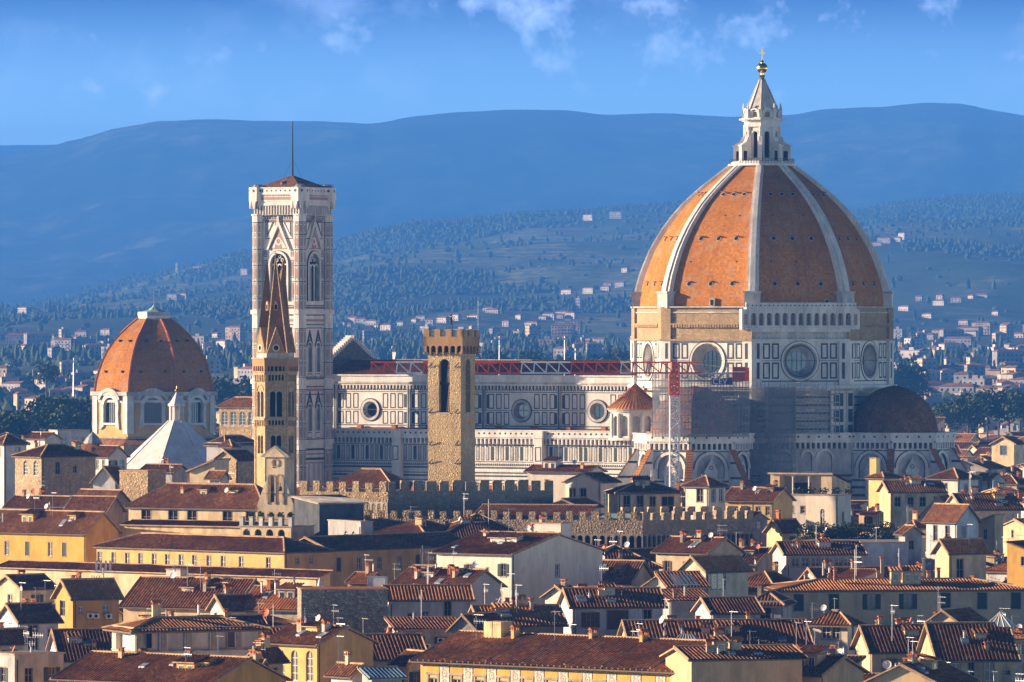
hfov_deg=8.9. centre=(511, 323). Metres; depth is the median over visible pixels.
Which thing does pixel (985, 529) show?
window
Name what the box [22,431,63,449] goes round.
house
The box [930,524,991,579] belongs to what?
house
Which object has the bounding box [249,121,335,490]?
bell tower
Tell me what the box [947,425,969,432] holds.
house
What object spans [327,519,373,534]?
house
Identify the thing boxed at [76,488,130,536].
house
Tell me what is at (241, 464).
stone house
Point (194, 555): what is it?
window
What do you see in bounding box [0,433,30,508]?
house
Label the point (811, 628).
house
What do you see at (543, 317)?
hillside villa
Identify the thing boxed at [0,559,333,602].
house
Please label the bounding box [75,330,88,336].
hillside villa
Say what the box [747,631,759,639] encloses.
house
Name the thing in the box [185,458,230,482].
house
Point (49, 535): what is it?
house
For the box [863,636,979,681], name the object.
house
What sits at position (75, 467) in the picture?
window
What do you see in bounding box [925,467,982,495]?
house
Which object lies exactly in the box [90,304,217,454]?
domed chapel
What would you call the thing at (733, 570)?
house
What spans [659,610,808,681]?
house
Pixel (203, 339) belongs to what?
apartment block
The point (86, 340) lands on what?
apartment block
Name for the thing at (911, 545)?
window
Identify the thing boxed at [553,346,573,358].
apartment block
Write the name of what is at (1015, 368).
apartment block
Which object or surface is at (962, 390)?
house
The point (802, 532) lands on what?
rooftop shrub
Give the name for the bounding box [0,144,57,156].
distant ridge
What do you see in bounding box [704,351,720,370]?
round window
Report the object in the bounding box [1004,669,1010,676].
window
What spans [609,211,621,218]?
hillside villa
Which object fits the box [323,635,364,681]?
house
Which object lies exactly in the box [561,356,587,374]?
broadleaf tree
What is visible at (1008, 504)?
house
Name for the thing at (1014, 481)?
house
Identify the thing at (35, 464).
window
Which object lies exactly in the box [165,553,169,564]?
window
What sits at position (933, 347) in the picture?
house
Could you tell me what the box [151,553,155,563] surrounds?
window
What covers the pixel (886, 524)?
rooftop shrub
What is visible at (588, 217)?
hillside villa
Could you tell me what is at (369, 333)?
apartment block
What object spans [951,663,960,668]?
window
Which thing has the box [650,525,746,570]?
house
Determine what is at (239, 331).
apartment block
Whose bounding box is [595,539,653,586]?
house
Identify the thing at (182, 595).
house
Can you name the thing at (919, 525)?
house
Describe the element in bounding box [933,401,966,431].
broadleaf tree
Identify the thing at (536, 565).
house
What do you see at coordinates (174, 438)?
baptistery
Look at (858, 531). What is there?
rooftop shrub
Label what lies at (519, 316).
hillside villa
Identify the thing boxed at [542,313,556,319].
hillside villa
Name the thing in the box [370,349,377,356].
house
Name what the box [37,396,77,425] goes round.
broadleaf tree
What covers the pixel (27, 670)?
window
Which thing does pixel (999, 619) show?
glass pyramid
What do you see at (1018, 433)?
house
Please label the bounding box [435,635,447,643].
window
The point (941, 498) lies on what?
house
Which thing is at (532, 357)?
broadleaf tree
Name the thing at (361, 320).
hillside villa
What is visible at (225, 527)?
house
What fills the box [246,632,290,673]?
house
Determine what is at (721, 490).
window
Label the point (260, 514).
potted plant
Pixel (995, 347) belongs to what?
house
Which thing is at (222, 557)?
window
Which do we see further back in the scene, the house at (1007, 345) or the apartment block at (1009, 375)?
the house at (1007, 345)
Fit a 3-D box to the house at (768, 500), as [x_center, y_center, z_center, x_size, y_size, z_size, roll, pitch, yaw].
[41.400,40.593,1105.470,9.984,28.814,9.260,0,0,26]
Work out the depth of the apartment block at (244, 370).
4105.35 m
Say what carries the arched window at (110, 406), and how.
in the domed chapel at (153, 358)
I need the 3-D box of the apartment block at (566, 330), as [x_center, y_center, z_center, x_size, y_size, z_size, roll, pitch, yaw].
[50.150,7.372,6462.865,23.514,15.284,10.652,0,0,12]
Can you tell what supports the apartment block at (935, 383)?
on the ground
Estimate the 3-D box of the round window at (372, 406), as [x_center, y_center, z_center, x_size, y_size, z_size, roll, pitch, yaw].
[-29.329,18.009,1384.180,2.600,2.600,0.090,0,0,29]
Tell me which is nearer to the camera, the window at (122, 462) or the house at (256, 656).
the house at (256, 656)
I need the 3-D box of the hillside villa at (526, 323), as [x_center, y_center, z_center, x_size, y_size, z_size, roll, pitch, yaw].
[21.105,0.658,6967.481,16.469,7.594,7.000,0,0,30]
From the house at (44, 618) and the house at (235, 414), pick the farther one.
the house at (235, 414)
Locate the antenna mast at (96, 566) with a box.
[95,560,110,577]
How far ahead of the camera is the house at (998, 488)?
1265.62 m
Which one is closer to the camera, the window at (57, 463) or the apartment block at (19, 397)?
the window at (57, 463)
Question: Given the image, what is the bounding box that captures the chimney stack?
[869,457,880,474]
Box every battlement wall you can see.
[299,468,553,520]
[364,504,753,547]
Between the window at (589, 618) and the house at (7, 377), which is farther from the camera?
the house at (7, 377)
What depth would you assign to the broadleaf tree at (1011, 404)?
2387.95 m
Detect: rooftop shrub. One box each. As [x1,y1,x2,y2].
[795,523,817,540]
[809,521,833,538]
[826,532,836,538]
[827,524,845,537]
[836,522,853,537]
[837,534,847,538]
[850,523,873,538]
[864,523,882,537]
[873,521,895,538]
[882,532,894,538]
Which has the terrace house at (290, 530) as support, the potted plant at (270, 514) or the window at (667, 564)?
the potted plant at (270, 514)
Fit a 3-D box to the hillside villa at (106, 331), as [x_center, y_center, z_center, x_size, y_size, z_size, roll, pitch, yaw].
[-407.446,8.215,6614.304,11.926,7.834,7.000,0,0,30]
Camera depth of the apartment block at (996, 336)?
6071.26 m
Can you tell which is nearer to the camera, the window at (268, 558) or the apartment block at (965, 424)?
the window at (268, 558)
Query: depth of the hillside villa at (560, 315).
7188.60 m
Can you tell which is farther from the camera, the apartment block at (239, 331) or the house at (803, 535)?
the apartment block at (239, 331)
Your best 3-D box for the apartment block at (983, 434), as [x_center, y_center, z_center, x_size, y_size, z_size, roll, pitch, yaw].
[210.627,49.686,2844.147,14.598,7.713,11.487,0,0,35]
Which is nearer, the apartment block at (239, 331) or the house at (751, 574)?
the house at (751, 574)
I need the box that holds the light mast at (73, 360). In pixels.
[70,358,76,395]
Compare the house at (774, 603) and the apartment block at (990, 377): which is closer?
the house at (774, 603)
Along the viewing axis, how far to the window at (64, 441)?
1320.80 m
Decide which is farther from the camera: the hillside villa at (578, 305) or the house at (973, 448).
the hillside villa at (578, 305)
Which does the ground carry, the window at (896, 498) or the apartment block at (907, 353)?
the apartment block at (907, 353)
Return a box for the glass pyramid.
[990,612,1015,634]
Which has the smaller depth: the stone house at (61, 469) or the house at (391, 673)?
the house at (391, 673)
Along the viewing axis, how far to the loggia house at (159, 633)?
758.93 m
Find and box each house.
[0,331,8,339]
[0,373,18,387]
[0,432,21,437]
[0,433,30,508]
[0,492,122,563]
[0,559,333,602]
[0,570,56,609]
[0,586,64,650]
[0,622,34,650]
[0,626,64,681]
[2,480,70,508]
[10,428,99,495]
[18,344,30,349]
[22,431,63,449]
[30,579,59,604]
[32,367,41,376]
[34,380,56,388]
[44,502,63,509]
[45,628,111,667]
[49,429,89,445]
[49,636,292,681]
[50,572,124,627]
[56,375,68,385]
[63,495,126,537]
[64,393,78,400]
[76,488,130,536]
[89,465,121,488]
[91,526,460,586]
[93,445,130,473]
[100,335,111,340]
[101,600,270,655]
[119,559,260,621]
[119,610,122,622]
[120,519,277,535]
[124,462,273,520]
[137,609,174,618]
[140,455,187,482]
[165,568,189,575]
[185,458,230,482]
[187,473,189,482]
[202,342,212,349]
[203,434,253,460]
[203,470,231,482]
[205,581,251,614]
[211,449,253,482]
[213,609,269,626]
[216,396,251,438]
[233,376,251,386]
[238,516,314,539]
[243,567,318,620]
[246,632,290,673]
[248,642,270,667]
[255,604,283,637]
[258,602,296,626]
[270,615,380,681]
[291,494,368,535]
[296,586,388,632]
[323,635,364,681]
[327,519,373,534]
[344,554,388,586]
[357,665,408,681]
[362,627,426,665]
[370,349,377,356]
[374,515,447,533]
[382,566,475,618]
[384,590,456,648]
[387,649,424,681]
[390,545,507,603]
[392,349,408,358]
[412,561,436,566]
[430,508,607,603]
[443,497,518,537]
[445,611,504,633]
[467,573,568,633]
[489,327,500,334]
[506,348,517,355]
[523,456,607,502]
[530,515,571,536]
[539,579,572,603]
[548,496,604,519]
[556,581,667,635]
[561,471,621,519]
[573,568,633,586]
[588,532,663,575]
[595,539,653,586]
[604,474,684,519]
[609,531,655,561]
[617,599,813,647]
[640,575,657,586]
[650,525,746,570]
[654,570,711,592]
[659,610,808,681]
[661,585,709,618]
[675,481,688,490]
[676,553,754,595]
[680,488,685,506]
[680,492,685,519]
[690,579,765,618]
[725,480,796,524]
[733,503,769,546]
[736,531,772,571]
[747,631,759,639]
[748,557,758,576]
[748,561,796,596]
[756,583,796,617]
[759,549,1023,630]
[762,510,802,546]
[768,473,849,493]
[768,525,867,579]
[791,519,814,540]
[792,494,805,535]
[795,620,869,681]
[798,559,889,579]
[801,537,925,575]
[809,603,817,636]
[815,526,897,536]
[827,646,865,664]
[832,556,879,577]
[837,641,878,680]
[849,605,923,672]
[851,500,868,508]
[851,503,861,508]
[851,508,865,522]
[853,524,874,526]
[856,503,879,525]
[860,527,908,567]
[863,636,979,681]
[876,475,948,526]
[884,523,899,531]
[893,507,925,565]
[897,342,905,347]
[898,347,908,354]
[898,509,925,547]
[910,352,923,358]
[916,558,926,577]
[916,621,1021,681]
[917,348,928,354]
[918,493,949,523]
[920,369,939,380]
[921,503,982,575]
[922,587,988,623]
[923,329,931,332]
[924,372,935,379]
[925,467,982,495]
[928,345,939,349]
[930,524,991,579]
[932,340,942,345]
[932,347,944,354]
[933,538,1008,570]
[935,417,945,430]
[937,365,954,370]
[939,368,955,380]
[944,357,959,364]
[945,471,1023,536]
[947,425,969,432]
[953,389,970,396]
[953,444,962,455]
[954,364,965,372]
[955,433,980,441]
[955,441,973,448]
[958,456,976,459]
[960,449,975,458]
[960,458,973,461]
[961,459,971,470]
[964,333,972,336]
[968,445,991,452]
[968,458,1008,473]
[972,440,993,444]
[973,345,987,352]
[973,447,991,457]
[978,468,1006,492]
[979,513,1004,555]
[980,452,991,460]
[982,483,1023,495]
[986,535,1023,581]
[987,344,1002,350]
[988,368,1000,376]
[989,436,1023,466]
[990,670,1020,681]
[991,436,1023,439]
[992,379,998,384]
[995,486,1022,501]
[998,608,1023,681]
[1000,361,1018,365]
[1003,512,1023,555]
[1004,343,1018,348]
[1004,431,1023,435]
[1004,471,1023,488]
[1005,540,1023,585]
[1006,465,1022,477]
[1012,616,1023,634]
[1016,463,1023,470]
[1016,628,1022,633]
[1017,490,1023,502]
[1019,384,1023,393]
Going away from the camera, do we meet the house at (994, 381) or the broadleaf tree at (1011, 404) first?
the broadleaf tree at (1011, 404)
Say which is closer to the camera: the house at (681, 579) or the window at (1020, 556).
the house at (681, 579)
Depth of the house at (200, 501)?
1029.74 m
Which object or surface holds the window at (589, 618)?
in the house at (604, 607)
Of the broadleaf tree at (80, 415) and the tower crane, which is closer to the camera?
the tower crane
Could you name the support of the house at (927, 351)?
on the ground
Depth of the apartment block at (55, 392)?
3542.79 m
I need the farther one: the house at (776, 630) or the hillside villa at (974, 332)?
the hillside villa at (974, 332)
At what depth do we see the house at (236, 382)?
3999.09 m
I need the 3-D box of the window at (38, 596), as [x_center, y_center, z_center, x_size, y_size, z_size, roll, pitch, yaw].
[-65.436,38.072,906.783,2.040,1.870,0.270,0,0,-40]
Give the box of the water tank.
[367,576,387,585]
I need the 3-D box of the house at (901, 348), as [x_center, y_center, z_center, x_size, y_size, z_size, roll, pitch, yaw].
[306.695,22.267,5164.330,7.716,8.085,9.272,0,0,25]
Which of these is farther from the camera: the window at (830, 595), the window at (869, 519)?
the window at (869, 519)
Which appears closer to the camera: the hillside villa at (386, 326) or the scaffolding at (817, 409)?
the scaffolding at (817, 409)
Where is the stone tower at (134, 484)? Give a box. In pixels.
[118,469,166,500]
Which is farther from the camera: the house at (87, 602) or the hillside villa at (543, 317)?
the hillside villa at (543, 317)
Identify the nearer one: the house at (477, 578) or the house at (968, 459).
the house at (477, 578)
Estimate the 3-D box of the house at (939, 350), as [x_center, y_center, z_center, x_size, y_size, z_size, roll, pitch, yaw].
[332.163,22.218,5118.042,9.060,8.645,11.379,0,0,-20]
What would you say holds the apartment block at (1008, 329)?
on the ground
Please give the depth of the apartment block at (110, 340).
5283.56 m
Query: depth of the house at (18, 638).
766.74 m
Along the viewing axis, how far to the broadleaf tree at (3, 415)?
2049.71 m
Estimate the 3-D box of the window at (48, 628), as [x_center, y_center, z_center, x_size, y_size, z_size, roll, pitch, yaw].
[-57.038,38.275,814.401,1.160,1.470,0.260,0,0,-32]
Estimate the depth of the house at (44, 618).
813.99 m
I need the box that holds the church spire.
[251,251,299,494]
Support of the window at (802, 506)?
in the house at (799, 509)
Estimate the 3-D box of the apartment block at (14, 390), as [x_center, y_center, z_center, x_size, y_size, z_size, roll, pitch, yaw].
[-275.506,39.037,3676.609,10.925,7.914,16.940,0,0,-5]
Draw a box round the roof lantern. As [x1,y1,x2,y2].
[677,634,699,638]
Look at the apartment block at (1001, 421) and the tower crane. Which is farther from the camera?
the apartment block at (1001, 421)
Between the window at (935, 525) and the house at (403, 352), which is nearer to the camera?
the window at (935, 525)
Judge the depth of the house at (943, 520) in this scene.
1017.59 m
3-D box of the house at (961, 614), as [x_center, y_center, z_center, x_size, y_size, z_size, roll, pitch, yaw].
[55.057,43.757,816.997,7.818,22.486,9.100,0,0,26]
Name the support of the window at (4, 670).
in the house at (30, 665)
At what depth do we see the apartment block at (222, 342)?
5684.37 m
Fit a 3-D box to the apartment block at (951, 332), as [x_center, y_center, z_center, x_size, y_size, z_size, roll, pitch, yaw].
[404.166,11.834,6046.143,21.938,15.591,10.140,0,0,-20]
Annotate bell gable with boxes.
[257,445,293,524]
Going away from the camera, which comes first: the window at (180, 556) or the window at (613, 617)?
the window at (613, 617)
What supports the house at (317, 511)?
on the ground
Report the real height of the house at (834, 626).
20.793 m
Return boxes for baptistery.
[127,386,207,472]
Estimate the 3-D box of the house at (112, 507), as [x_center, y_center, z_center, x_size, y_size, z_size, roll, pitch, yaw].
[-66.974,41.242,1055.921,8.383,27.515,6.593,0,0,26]
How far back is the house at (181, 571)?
905.81 m
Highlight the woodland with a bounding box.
[0,191,1023,432]
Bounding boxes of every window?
[0,666,7,681]
[4,540,8,555]
[7,593,11,602]
[24,461,27,474]
[24,541,29,555]
[24,666,33,681]
[27,624,38,649]
[31,593,42,601]
[34,461,37,475]
[44,666,59,681]
[47,541,51,556]
[47,627,54,638]
[55,461,60,474]
[59,599,64,617]
[61,437,66,444]
[61,542,66,556]
[73,465,77,473]
[78,606,83,615]
[97,551,101,561]
[102,604,109,615]
[106,398,114,422]
[109,460,116,464]
[111,551,115,562]
[120,460,124,469]
[125,552,129,562]
[138,552,142,563]
[141,509,150,518]
[144,398,161,422]
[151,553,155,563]
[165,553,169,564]
[169,510,177,519]
[178,554,182,564]
[187,510,196,519]
[191,398,200,422]
[192,554,196,564]
[206,555,210,565]
[220,555,224,565]
[222,411,227,424]
[222,510,231,519]
[227,629,236,647]
[231,411,236,424]
[238,556,243,566]
[239,411,244,424]
[245,511,255,520]
[248,412,251,424]
[265,556,270,567]
[292,650,297,680]
[295,557,299,564]
[307,651,312,681]
[308,556,312,564]
[336,557,341,572]
[357,556,361,570]
[367,403,376,415]
[377,555,381,569]
[397,555,402,568]
[409,670,420,681]
[415,554,419,563]
[429,677,436,681]
[433,554,436,563]
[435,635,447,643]
[443,602,451,615]
[464,563,474,567]
[497,563,508,577]
[518,404,527,416]
[530,629,548,632]
[555,564,559,577]
[569,487,575,496]
[579,487,586,496]
[582,611,599,628]
[594,405,604,417]
[603,492,607,505]
[606,609,628,630]
[623,495,630,511]
[636,495,643,511]
[643,609,651,618]
[649,496,656,512]
[661,496,674,515]
[662,560,671,570]
[696,488,703,502]
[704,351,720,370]
[711,488,715,502]
[711,573,725,589]
[719,488,723,502]
[755,506,760,511]
[756,521,761,529]
[760,605,771,617]
[765,506,769,515]
[787,351,805,370]
[791,557,799,567]
[793,593,804,611]
[800,505,804,513]
[801,557,809,567]
[811,557,819,566]
[820,557,828,566]
[820,627,830,639]
[821,509,823,522]
[828,593,839,610]
[830,627,840,640]
[834,557,842,565]
[843,556,851,565]
[853,556,861,565]
[863,593,880,610]
[864,516,872,523]
[881,657,901,672]
[894,496,900,506]
[899,593,916,610]
[907,496,913,506]
[908,539,914,550]
[919,496,925,506]
[933,524,937,541]
[940,592,950,608]
[945,525,949,536]
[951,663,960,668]
[956,558,963,576]
[962,526,966,537]
[964,483,967,492]
[967,657,974,676]
[976,592,987,609]
[983,528,986,539]
[984,662,995,681]
[1000,445,1006,454]
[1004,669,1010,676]
[1007,514,1013,521]
[1010,591,1021,609]
[1017,643,1023,655]
[1020,556,1023,566]
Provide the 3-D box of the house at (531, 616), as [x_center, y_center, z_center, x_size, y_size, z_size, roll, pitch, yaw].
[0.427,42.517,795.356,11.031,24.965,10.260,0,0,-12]
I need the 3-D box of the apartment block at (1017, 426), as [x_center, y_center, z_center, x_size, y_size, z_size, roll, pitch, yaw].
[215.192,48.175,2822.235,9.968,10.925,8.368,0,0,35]
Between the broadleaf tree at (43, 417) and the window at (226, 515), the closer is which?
the window at (226, 515)
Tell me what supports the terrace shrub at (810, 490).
on the building at (835, 509)
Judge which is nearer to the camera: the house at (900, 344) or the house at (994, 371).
the house at (994, 371)
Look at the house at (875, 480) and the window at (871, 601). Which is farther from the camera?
the house at (875, 480)
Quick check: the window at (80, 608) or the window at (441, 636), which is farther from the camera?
the window at (80, 608)
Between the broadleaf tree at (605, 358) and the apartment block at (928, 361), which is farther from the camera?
the apartment block at (928, 361)
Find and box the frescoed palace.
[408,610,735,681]
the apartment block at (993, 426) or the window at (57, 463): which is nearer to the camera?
the window at (57, 463)
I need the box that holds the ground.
[0,209,1023,416]
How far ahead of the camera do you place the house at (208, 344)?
5597.64 m
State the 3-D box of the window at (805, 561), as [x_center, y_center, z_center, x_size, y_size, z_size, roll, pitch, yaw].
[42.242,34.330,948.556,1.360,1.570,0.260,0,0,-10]
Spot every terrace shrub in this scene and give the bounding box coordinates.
[793,487,803,493]
[805,486,815,493]
[818,487,828,493]
[831,486,841,493]
[845,486,854,493]
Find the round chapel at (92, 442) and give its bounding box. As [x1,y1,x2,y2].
[81,432,103,451]
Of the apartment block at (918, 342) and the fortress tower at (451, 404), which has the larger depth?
the apartment block at (918, 342)
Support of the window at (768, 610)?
in the house at (774, 603)
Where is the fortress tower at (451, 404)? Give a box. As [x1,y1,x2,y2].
[423,314,479,490]
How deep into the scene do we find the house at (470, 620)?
779.41 m
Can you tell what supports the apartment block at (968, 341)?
on the ground
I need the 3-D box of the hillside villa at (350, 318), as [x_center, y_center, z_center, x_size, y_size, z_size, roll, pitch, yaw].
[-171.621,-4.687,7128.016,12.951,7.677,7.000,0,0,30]
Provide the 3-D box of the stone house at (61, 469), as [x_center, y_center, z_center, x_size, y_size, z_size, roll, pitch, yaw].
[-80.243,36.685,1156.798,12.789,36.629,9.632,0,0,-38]
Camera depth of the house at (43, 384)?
3828.63 m
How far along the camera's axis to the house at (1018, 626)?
862.74 m
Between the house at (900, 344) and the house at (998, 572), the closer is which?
the house at (998, 572)
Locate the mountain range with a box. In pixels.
[0,103,1023,306]
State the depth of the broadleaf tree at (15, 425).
1958.12 m
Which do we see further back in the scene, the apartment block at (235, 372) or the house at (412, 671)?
the apartment block at (235, 372)
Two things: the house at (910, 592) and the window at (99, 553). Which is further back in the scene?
the window at (99, 553)
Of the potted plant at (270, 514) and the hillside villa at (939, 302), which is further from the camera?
the hillside villa at (939, 302)
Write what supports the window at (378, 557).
in the house at (342, 557)
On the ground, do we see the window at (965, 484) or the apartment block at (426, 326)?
the apartment block at (426, 326)
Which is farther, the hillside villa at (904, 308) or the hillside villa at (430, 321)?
the hillside villa at (904, 308)
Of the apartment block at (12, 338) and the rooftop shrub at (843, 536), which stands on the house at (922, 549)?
the rooftop shrub at (843, 536)
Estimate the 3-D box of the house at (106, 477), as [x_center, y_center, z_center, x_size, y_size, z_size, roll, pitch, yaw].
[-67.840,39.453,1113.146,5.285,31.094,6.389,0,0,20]
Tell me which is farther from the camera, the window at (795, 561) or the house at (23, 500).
the house at (23, 500)
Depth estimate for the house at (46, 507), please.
1067.16 m
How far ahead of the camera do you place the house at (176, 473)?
1167.23 m
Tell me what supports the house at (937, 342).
on the ground
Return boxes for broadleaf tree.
[0,408,31,432]
[0,414,31,435]
[1,414,46,432]
[24,393,50,422]
[30,405,74,431]
[34,358,59,397]
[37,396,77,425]
[44,408,87,431]
[53,392,77,405]
[54,404,91,432]
[61,396,89,410]
[70,398,91,428]
[212,374,243,410]
[213,374,250,395]
[218,376,250,401]
[221,387,251,402]
[475,347,509,374]
[506,352,541,374]
[517,349,548,374]
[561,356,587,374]
[589,346,627,374]
[606,349,629,359]
[894,357,932,396]
[894,360,929,392]
[894,365,915,386]
[931,404,958,428]
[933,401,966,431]
[951,397,984,432]
[957,389,997,435]
[957,398,990,432]
[977,389,1002,439]
[982,387,1014,436]
[986,385,1023,431]
[1001,391,1023,430]
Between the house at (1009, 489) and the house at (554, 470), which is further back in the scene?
the house at (1009, 489)
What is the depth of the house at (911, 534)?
968.64 m
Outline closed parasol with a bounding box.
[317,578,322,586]
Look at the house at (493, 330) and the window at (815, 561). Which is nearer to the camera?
the window at (815, 561)
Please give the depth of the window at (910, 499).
1112.77 m
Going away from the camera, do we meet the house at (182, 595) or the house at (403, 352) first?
the house at (182, 595)
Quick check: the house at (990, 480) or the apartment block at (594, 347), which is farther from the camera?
the apartment block at (594, 347)
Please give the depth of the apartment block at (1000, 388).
3539.91 m
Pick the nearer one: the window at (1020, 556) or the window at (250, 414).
the window at (1020, 556)
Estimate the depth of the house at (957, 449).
1782.53 m
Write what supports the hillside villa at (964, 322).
on the ground
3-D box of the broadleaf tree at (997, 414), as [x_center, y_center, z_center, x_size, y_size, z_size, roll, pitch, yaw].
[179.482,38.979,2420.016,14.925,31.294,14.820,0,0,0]
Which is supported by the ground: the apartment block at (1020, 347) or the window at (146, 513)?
the apartment block at (1020, 347)
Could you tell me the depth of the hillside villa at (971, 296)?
7638.98 m
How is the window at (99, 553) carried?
in the house at (342, 557)
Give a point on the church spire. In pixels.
(275, 365)
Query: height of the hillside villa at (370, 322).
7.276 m
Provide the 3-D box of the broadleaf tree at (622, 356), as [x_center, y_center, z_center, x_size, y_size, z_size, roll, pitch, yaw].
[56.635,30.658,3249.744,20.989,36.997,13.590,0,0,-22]
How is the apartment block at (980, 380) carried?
on the ground
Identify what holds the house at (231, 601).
on the ground
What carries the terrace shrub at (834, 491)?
on the building at (835, 509)
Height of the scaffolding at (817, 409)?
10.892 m
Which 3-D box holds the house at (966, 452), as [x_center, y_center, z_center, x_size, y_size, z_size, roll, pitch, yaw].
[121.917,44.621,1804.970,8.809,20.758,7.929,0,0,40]
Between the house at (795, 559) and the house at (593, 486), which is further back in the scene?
the house at (593, 486)
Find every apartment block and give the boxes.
[0,365,14,376]
[1,381,33,391]
[5,334,23,342]
[9,387,27,393]
[13,391,34,409]
[23,332,51,341]
[24,332,40,345]
[25,395,48,409]
[47,346,62,358]
[48,387,66,398]
[51,338,79,350]
[58,327,68,337]
[60,359,76,371]
[62,388,78,395]
[65,375,78,385]
[71,369,87,384]
[74,384,93,397]
[75,337,95,345]
[80,379,94,385]
[82,343,106,355]
[100,338,112,343]
[101,344,109,358]
[192,334,208,345]
[206,356,220,372]
[216,339,232,348]
[216,413,218,423]
[225,326,244,341]
[233,364,249,377]
[237,366,251,378]
[362,329,374,342]
[420,324,436,332]
[469,325,482,334]
[480,340,504,347]
[494,336,507,342]
[525,323,540,335]
[537,336,559,347]
[551,324,574,337]
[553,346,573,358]
[555,319,581,332]
[572,342,585,348]
[586,342,601,356]
[894,327,905,338]
[900,347,925,358]
[904,336,922,348]
[916,332,926,342]
[917,355,936,369]
[920,390,941,397]
[921,395,943,410]
[928,380,944,385]
[932,329,940,338]
[939,342,963,352]
[939,383,979,393]
[940,328,963,342]
[944,337,973,346]
[945,419,966,431]
[954,371,972,382]
[957,326,982,335]
[962,375,991,385]
[964,363,984,374]
[966,354,986,364]
[972,321,993,333]
[976,385,1000,397]
[979,417,1000,436]
[979,430,997,437]
[981,375,997,379]
[981,435,1001,439]
[985,365,996,374]
[992,332,1006,343]
[992,349,1023,366]
[993,417,1021,427]
[993,426,1023,434]
[996,380,1014,385]
[997,370,1013,378]
[998,385,1020,398]
[1000,324,1013,338]
[1000,372,1023,379]
[1000,423,1023,430]
[1001,365,1023,373]
[1001,422,1018,427]
[1008,346,1023,350]
[1009,377,1023,382]
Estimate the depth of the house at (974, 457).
1746.63 m
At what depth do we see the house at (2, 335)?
6362.86 m
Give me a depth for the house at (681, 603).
827.05 m
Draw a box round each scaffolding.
[652,367,748,436]
[749,379,795,486]
[795,380,839,433]
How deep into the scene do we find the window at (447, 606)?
851.32 m
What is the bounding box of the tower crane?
[370,361,748,487]
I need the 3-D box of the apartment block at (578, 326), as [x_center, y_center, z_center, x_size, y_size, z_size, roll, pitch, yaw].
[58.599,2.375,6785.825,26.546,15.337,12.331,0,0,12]
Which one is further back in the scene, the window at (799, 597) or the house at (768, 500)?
the house at (768, 500)
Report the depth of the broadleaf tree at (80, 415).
2059.13 m
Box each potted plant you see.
[257,511,263,518]
[267,511,274,518]
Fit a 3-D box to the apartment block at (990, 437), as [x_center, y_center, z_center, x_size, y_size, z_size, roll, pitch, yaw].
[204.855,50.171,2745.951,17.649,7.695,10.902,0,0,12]
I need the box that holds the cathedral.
[333,47,981,506]
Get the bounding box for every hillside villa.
[18,307,29,313]
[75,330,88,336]
[100,328,112,334]
[167,293,177,299]
[175,262,178,272]
[177,293,187,298]
[212,332,221,337]
[241,268,248,274]
[338,321,346,327]
[347,316,357,321]
[354,317,367,323]
[365,319,376,324]
[380,324,393,329]
[397,321,405,325]
[411,318,419,322]
[416,315,426,320]
[425,318,434,324]
[437,316,449,322]
[449,314,461,320]
[467,314,480,320]
[485,309,499,312]
[502,320,510,326]
[515,314,523,319]
[524,321,539,326]
[538,315,547,319]
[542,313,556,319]
[556,313,564,318]
[561,289,573,293]
[565,312,577,318]
[576,296,581,313]
[583,214,593,220]
[583,287,595,293]
[594,337,606,342]
[600,285,610,291]
[603,282,612,286]
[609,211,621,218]
[615,281,625,287]
[621,267,629,272]
[872,242,882,245]
[877,237,890,243]
[891,237,901,241]
[898,232,906,239]
[898,305,911,310]
[915,295,923,300]
[922,313,934,317]
[927,333,935,339]
[933,300,946,305]
[936,294,944,299]
[951,297,961,302]
[958,319,969,324]
[965,330,977,335]
[968,294,976,298]
[974,293,987,297]
[992,310,1000,315]
[1014,332,1023,337]
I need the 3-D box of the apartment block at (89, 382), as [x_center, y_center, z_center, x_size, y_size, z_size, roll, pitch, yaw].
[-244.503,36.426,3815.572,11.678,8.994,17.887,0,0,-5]
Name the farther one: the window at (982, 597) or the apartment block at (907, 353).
the apartment block at (907, 353)
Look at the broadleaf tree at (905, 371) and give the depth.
3148.38 m
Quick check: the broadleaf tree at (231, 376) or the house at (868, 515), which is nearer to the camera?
the house at (868, 515)
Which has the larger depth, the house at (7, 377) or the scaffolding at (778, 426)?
the house at (7, 377)
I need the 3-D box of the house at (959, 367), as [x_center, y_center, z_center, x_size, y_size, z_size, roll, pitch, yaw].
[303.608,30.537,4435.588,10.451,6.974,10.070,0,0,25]
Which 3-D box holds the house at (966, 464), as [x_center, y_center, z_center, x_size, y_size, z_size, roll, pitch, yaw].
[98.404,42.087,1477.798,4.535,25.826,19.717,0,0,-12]
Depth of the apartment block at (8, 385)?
3753.23 m
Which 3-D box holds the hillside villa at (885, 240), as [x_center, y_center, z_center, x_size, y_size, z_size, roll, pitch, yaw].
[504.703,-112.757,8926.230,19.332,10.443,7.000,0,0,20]
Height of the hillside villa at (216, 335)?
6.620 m
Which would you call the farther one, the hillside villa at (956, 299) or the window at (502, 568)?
the hillside villa at (956, 299)
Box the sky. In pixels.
[0,0,1023,145]
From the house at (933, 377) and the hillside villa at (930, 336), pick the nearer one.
the house at (933, 377)
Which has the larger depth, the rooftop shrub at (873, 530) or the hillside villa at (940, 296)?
the hillside villa at (940, 296)
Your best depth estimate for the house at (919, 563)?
905.04 m

